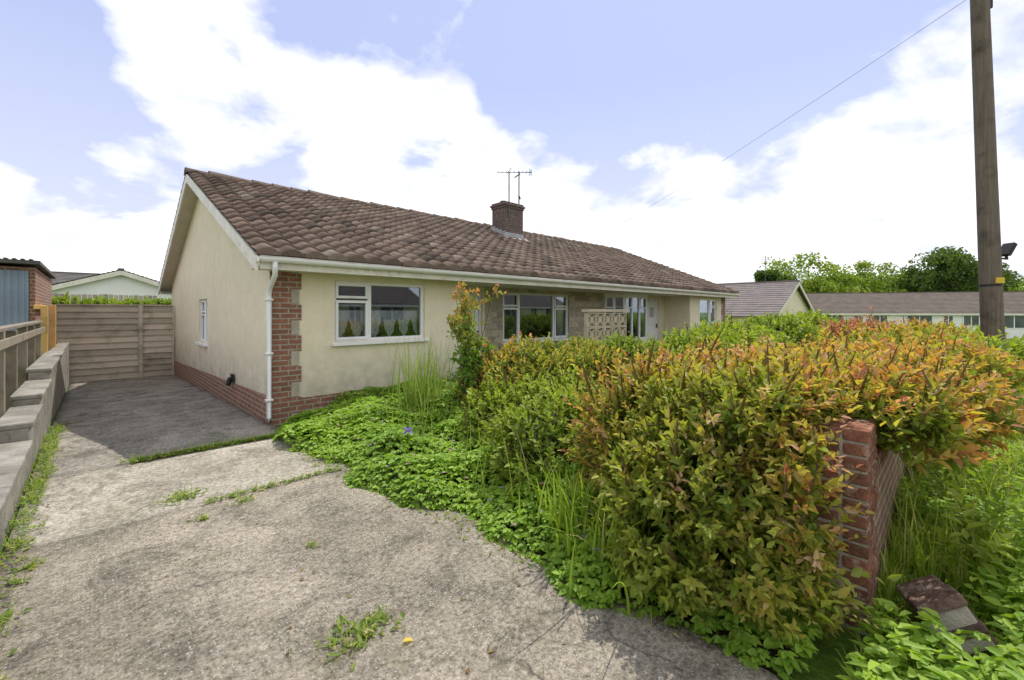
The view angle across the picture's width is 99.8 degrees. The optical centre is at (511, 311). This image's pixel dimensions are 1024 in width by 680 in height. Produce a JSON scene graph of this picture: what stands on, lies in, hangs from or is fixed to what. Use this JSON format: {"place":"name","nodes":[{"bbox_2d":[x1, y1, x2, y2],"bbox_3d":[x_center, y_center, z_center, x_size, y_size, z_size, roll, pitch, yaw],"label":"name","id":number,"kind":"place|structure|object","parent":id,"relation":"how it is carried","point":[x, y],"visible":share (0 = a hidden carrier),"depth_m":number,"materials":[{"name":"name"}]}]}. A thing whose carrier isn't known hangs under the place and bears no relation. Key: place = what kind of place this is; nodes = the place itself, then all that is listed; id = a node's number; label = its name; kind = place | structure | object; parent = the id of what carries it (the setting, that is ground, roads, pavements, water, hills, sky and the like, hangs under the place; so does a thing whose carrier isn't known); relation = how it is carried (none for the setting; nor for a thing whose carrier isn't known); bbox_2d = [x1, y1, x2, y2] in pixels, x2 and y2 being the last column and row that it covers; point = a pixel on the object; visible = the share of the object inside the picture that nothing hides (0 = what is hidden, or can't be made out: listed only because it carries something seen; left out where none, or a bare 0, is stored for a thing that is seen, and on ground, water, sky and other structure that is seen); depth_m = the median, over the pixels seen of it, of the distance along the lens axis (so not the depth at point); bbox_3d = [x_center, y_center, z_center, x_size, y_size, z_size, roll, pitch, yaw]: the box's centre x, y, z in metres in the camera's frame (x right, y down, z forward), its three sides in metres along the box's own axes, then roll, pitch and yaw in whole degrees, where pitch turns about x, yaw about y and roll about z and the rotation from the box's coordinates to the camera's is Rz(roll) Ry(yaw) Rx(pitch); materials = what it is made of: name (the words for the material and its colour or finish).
{"place":"outdoors","nodes":[
{"label":"outdoors","id":0,"kind":"place"},
{"bbox_2d":[0,375,783,679],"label":"driveway","id":1,"kind":"structure","parent":0,"point":[102,595],"depth_m":2.52,"materials":[{"name":"concrete"}]},
{"bbox_2d":[55,303,173,382],"bbox_3d":[-11.193,0.840,12.263,2.490,2.200,0.110,0,0,-44],"label":"wooden fence","id":2,"kind":"object","parent":1,"relation":"on","point":[112,341],"visible":0.84,"depth_m":12.22,"materials":[{"name":"brown wood"}]},
{"bbox_2d":[0,420,750,679],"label":"driveway weeds","id":3,"kind":"object","parent":1,"relation":"on","point":[360,632],"visible":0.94,"depth_m":3.23,"materials":[{"name":"green plant"}]},
{"bbox_2d":[0,339,1019,679],"bbox_3d":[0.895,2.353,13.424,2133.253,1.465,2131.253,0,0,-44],"label":"ground","id":4,"kind":"structure","parent":0,"point":[824,663],"depth_m":2.07,"materials":[{"name":"green plant"}]},
{"bbox_2d":[0,305,55,417],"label":"post and rail fence","id":5,"kind":"object","parent":4,"relation":"on","point":[23,347],"visible":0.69,"depth_m":6.34,"materials":[{"name":"brown wood"}]},
{"bbox_2d":[0,257,55,350],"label":"garage","id":6,"kind":"structure","parent":4,"relation":"on","point":[25,286],"depth_m":8.62,"materials":[{"name":"red brick"}]},
{"bbox_2d":[0,270,28,330],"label":"door","id":7,"kind":"structure","parent":6,"relation":"in","point":[14,284],"depth_m":8.54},
{"bbox_2d":[0,342,69,549],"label":"boundary wall","id":8,"kind":"structure","parent":4,"relation":"on","point":[53,397],"depth_m":5.07,"materials":[{"name":"concrete"}]},
{"bbox_2d":[0,350,64,515],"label":"coping","id":9,"kind":"object","parent":8,"relation":"on","point":[13,456],"visible":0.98,"depth_m":4.38,"materials":[{"name":"concrete"}]},
{"bbox_2d":[51,271,101,283],"bbox_3d":[-26.392,-0.035,21.761,9.200,4.270,8.700,0,0,-44],"label":"bungalow","id":10,"kind":"object","parent":4,"relation":"on","point":[64,276],"depth_m":23.27,"materials":[{"name":"grey tile"}]},
{"bbox_2d":[52,293,156,301],"bbox_3d":[-14.100,0.715,13.502,4.610,2.570,0.041,0,0,-44],"label":"close board fence","id":11,"kind":"object","parent":4,"relation":"on","point":[87,296],"visible":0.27,"depth_m":14.22,"materials":[{"name":"brown wood"}]},
{"bbox_2d":[52,268,171,300],"bbox_3d":[-20.618,0.090,22.493,4.900,4.020,9.500,0,0,-44],"label":"gabled bungalow","id":12,"kind":"object","parent":4,"relation":"on","point":[120,281],"visible":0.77,"depth_m":19.07,"materials":[{"name":"white paint"}]},
{"bbox_2d":[52,291,171,304],"bbox_3d":[-12.309,0.433,13.508,4.288,2.075,1.590,0,0,-44],"label":"hedge","id":13,"kind":"object","parent":4,"relation":"on","point":[95,300],"visible":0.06,"depth_m":13.22,"materials":[{"name":"green plant"}]},
{"bbox_2d":[158,167,739,425],"bbox_3d":[-0.853,-0.715,15.952,18.060,6.030,11.700,0,0,-44],"label":"semi detached bungalow","id":14,"kind":"object","parent":4,"relation":"on","point":[287,302],"visible":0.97,"depth_m":8.52,"materials":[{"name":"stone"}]},
{"bbox_2d":[201,299,206,342],"bbox_3d":[-7.011,0.214,9.886,0.108,1.000,1.050,0,0,-44],"label":"side window frame","id":15,"kind":"structure","parent":14,"relation":"in","point":[204,301],"depth_m":9.95,"materials":[{"name":"white plastic"}]},
{"bbox_2d":[336,286,418,336],"bbox_3d":[-2.779,0.123,7.892,2.240,1.515,1.450,0,0,-44],"label":"window glass","id":16,"kind":"structure","parent":14,"relation":"in","point":[382,297],"depth_m":8.83,"materials":[{"name":"clear glass"}]},
{"bbox_2d":[334,281,422,341],"bbox_3d":[-2.215,-0.002,7.312,1.640,0.965,0.108,0,0,-44],"label":"bedroom window frame","id":17,"kind":"structure","parent":14,"relation":"in","point":[367,285],"depth_m":7.10,"materials":[{"name":"white plastic"}]},
{"bbox_2d":[465,290,480,363],"bbox_3d":[-1.072,0.525,9.809,0.900,2.050,0.080,0,0,-44],"label":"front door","id":18,"kind":"structure","parent":14,"relation":"in","point":[477,315],"depth_m":10.04,"materials":[{"name":"white plastic"}]},
{"bbox_2d":[497,168,531,217],"bbox_3d":[0.144,-4.029,14.810,1.147,1.858,0.866,0,0,-28],"label":"tv aerial","id":19,"kind":"object","parent":14,"relation":"attached to","point":[518,175],"visible":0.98,"depth_m":14.86,"materials":[{"name":"metal"}]},
{"bbox_2d":[505,295,564,338],"bbox_3d":[0.094,0.260,12.052,3.200,1.780,1.450,0,0,-44],"label":"window glass","id":20,"kind":"structure","parent":14,"relation":"in","point":[535,311],"depth_m":13.35,"materials":[{"name":"clear glass"}]},
{"bbox_2d":[503,292,567,341],"bbox_3d":[0.658,0.135,11.473,2.600,1.230,0.108,0,0,-44],"label":"living room window frame","id":21,"kind":"structure","parent":14,"relation":"in","point":[553,296],"depth_m":11.90,"materials":[{"name":"white plastic"}]},
{"bbox_2d":[604,293,647,343],"bbox_3d":[3.904,0.500,14.202,2.360,2.400,0.480,0,0,-44],"label":"bow window base","id":22,"kind":"structure","parent":14,"relation":"in","point":[605,294],"depth_m":13.57,"materials":[{"name":"white plastic"}]},
{"bbox_2d":[647,298,657,340],"bbox_3d":[5.100,0.525,15.812,0.900,2.050,0.080,0,0,-44],"label":"neighbour door","id":23,"kind":"structure","parent":14,"relation":"in","point":[652,303],"depth_m":15.85,"materials":[{"name":"white plastic"}]},
{"bbox_2d":[700,300,712,322],"bbox_3d":[7.065,0.123,17.464,2.240,1.515,1.450,0,0,-44],"label":"window glass","id":24,"kind":"structure","parent":14,"relation":"in","point":[705,318],"depth_m":17.84,"materials":[{"name":"clear glass"}]},
{"bbox_2d":[700,299,714,322],"bbox_3d":[7.629,-0.002,16.884,1.640,0.965,0.108,0,0,-44],"label":"neighbour bedroom window frame","id":25,"kind":"structure","parent":14,"relation":"in","point":[708,300],"depth_m":17.05,"materials":[{"name":"white plastic"}]},
{"bbox_2d":[307,408,802,679],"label":"flower bed","id":26,"kind":"object","parent":4,"relation":"on","point":[726,632],"depth_m":3.08,"materials":[{"name":"soil"}]},
{"bbox_2d":[342,329,571,534],"bbox_3d":[-0.476,0.898,4.750,1.944,1.404,3.785,0,0,-44],"label":"tall grass clump","id":27,"kind":"object","parent":26,"relation":"on","point":[415,398],"visible":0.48,"depth_m":5.48,"materials":[{"name":"green plant"}]},
{"bbox_2d":[446,279,506,432],"bbox_3d":[-0.478,0.583,5.382,0.703,2.038,0.897,0,0,11],"label":"rose bush","id":28,"kind":"object","parent":26,"relation":"on","point":[469,348],"visible":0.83,"depth_m":5.33,"materials":[{"name":"green plant"}]},
{"bbox_2d":[452,331,629,409],"bbox_3d":[0.427,0.968,5.527,2.481,1.448,1.577,0,0,-4],"label":"golden spirea bush","id":29,"kind":"object","parent":26,"relation":"on","point":[514,361],"visible":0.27,"depth_m":5.22,"materials":[{"name":"green plant"}]},
{"bbox_2d":[272,371,825,679],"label":"cranesbill ground cover","id":30,"kind":"object","parent":26,"relation":"on","point":[454,461],"visible":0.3,"depth_m":3.50,"materials":[{"name":"green plant"}]},
{"bbox_2d":[501,440,687,616],"bbox_3d":[0.365,1.267,2.693,0.960,0.666,1.506,0,0,-21],"label":"montbretia clump","id":31,"kind":"object","parent":26,"relation":"on","point":[573,511],"visible":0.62,"depth_m":2.76,"materials":[{"name":"green plant"}]},
{"bbox_2d":[582,309,628,342],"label":"blocks","id":32,"kind":"structure","parent":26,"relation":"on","point":[594,320],"depth_m":8.99,"materials":[{"name":"beige concrete"}]},
{"bbox_2d":[450,307,869,504],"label":"garden shrubs","id":33,"kind":"object","parent":26,"relation":"on","point":[545,411],"visible":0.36,"depth_m":4.33,"materials":[{"name":"green plant"}]},
{"bbox_2d":[557,333,901,649],"bbox_3d":[1.165,0.938,2.720,1.738,1.620,1.957,0,0,-44],"label":"spirea shrub","id":34,"kind":"object","parent":26,"relation":"on","point":[700,468],"visible":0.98,"depth_m":2.22,"materials":[{"name":"green plant"}]},
{"bbox_2d":[818,307,895,340],"bbox_3d":[8.957,0.828,11.157,3.896,1.912,1.857,0,0,-44],"label":"copper shrub","id":35,"kind":"object","parent":26,"relation":"on","point":[854,322],"visible":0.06,"depth_m":10.92,"materials":[{"name":"orange plant"}]},
{"bbox_2d":[718,280,815,324],"bbox_3d":[12.739,0.440,31.079,9.800,4.720,13.600,0,0,-44],"label":"gabled bungalow","id":36,"kind":"object","parent":4,"relation":"on","point":[756,299],"visible":0.3,"depth_m":25.85,"materials":[{"name":"paint"}]},
{"bbox_2d":[761,255,769,280],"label":"tv aerial","id":37,"kind":"object","parent":36,"relation":"attached to","point":[765,261],"visible":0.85,"depth_m":45.97,"materials":[{"name":"metal"}]},
{"bbox_2d":[753,269,794,281],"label":"deciduous tree","id":38,"kind":"object","parent":4,"relation":"on","point":[771,275],"visible":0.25,"depth_m":49.20,"materials":[{"name":"green plant"}]},
{"bbox_2d":[595,316,1023,528],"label":"spirea hedge","id":39,"kind":"object","parent":4,"relation":"on","point":[917,383],"visible":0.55,"depth_m":2.69,"materials":[{"name":"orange plant"}]},
{"bbox_2d":[759,251,870,292],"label":"deciduous tree","id":40,"kind":"object","parent":4,"relation":"on","point":[830,283],"visible":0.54,"depth_m":57.91,"materials":[{"name":"green plant"}]},
{"bbox_2d":[790,416,878,631],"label":"pier bricks","id":41,"kind":"object","parent":4,"relation":"on","point":[861,430],"visible":0.42,"depth_m":2.19,"materials":[{"name":"red brick"}]},
{"bbox_2d":[815,419,874,635],"bbox_3d":[1.773,1.156,2.380,0.326,1.088,0.326,0,0,-44],"label":"pier mortar","id":42,"kind":"object","parent":41,"relation":"on","point":[840,536],"visible":0.21,"depth_m":2.21,"materials":[{"name":"grey concrete"}]},
{"bbox_2d":[811,260,911,291],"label":"deciduous tree","id":43,"kind":"object","parent":4,"relation":"on","point":[865,281],"visible":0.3,"depth_m":63.49,"materials":[{"name":"green plant"}]},
{"bbox_2d":[860,273,900,291],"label":"deciduous tree","id":44,"kind":"object","parent":4,"relation":"on","point":[887,283],"visible":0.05,"depth_m":72.46,"materials":[{"name":"green plant"}]},
{"bbox_2d":[875,449,909,585],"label":"brick garden wall","id":45,"kind":"structure","parent":4,"relation":"on","point":[887,475],"depth_m":2.88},
{"bbox_2d":[875,433,888,472],"bbox_3d":[7.791,0.896,8.163,16.313,0.078,0.229,0,0,-44],"label":"brick on edge coping","id":46,"kind":"object","parent":45,"relation":"on","point":[881,455],"visible":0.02,"depth_m":2.65,"materials":[{"name":"red brick"}]},
{"bbox_2d":[806,291,1023,338],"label":"terraced bungalow","id":47,"kind":"object","parent":4,"relation":"on","point":[958,308],"visible":0.44,"depth_m":45.90,"materials":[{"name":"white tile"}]},
{"bbox_2d":[827,315,1023,327],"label":"window glass","id":48,"kind":"structure","parent":47,"relation":"in","point":[1009,320],"depth_m":43.87,"materials":[{"name":"clear glass"}]},
{"bbox_2d":[831,315,1023,328],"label":"window frames","id":49,"kind":"structure","parent":47,"relation":"in","point":[831,315],"depth_m":44.21,"materials":[{"name":"white plastic"}]},
{"bbox_2d":[890,268,959,291],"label":"deciduous tree","id":50,"kind":"object","parent":4,"relation":"on","point":[925,280],"visible":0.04,"depth_m":62.34,"materials":[{"name":"green plant"}]},
{"bbox_2d":[834,393,1023,679],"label":"grass verge","id":51,"kind":"object","parent":4,"relation":"on","point":[974,515],"depth_m":2.38,"materials":[{"name":"green plant"}]},
{"bbox_2d":[896,574,998,654],"bbox_3d":[2.112,1.482,2.112,0.295,0.358,0.362,0,0,28],"label":"fallen brick block","id":52,"kind":"object","parent":4,"relation":"on","point":[948,603],"depth_m":2.00,"materials":[{"name":"brown brick"}]},
{"bbox_2d":[892,246,1014,291],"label":"deciduous tree","id":53,"kind":"object","parent":4,"relation":"on","point":[951,262],"visible":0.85,"depth_m":58.44,"materials":[{"name":"green plant"}]},
{"bbox_2d":[931,322,1023,407],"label":"privet hedge","id":54,"kind":"object","parent":4,"relation":"on","point":[1015,345],"visible":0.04,"depth_m":6.45,"materials":[{"name":"green plant"}]},
{"bbox_2d":[958,261,1023,290],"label":"deciduous tree","id":55,"kind":"object","parent":4,"relation":"on","point":[1016,281],"visible":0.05,"depth_m":62.91,"materials":[{"name":"green plant"}]},
{"bbox_2d":[970,0,1017,351],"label":"telegraph pole","id":56,"kind":"object","parent":4,"relation":"on","point":[992,251],"visible":0.86,"depth_m":7.64,"materials":[{"name":"brown wood"}]},
{"bbox_2d":[595,1,963,239],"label":"overhead wire","id":57,"kind":"object","parent":56,"relation":"attached to","point":[810,103],"visible":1,"depth_m":10.30,"materials":[{"name":"metal"}]},
{"bbox_2d":[1004,276,1023,290],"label":"deciduous tree","id":58,"kind":"object","parent":4,"relation":"on","point":[1021,287],"visible":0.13,"depth_m":74.83,"materials":[{"name":"green plant"}]},
{"bbox_2d":[0,0,1023,287],"label":"sky","id":59,"kind":"structure","parent":0,"point":[612,107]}
]}

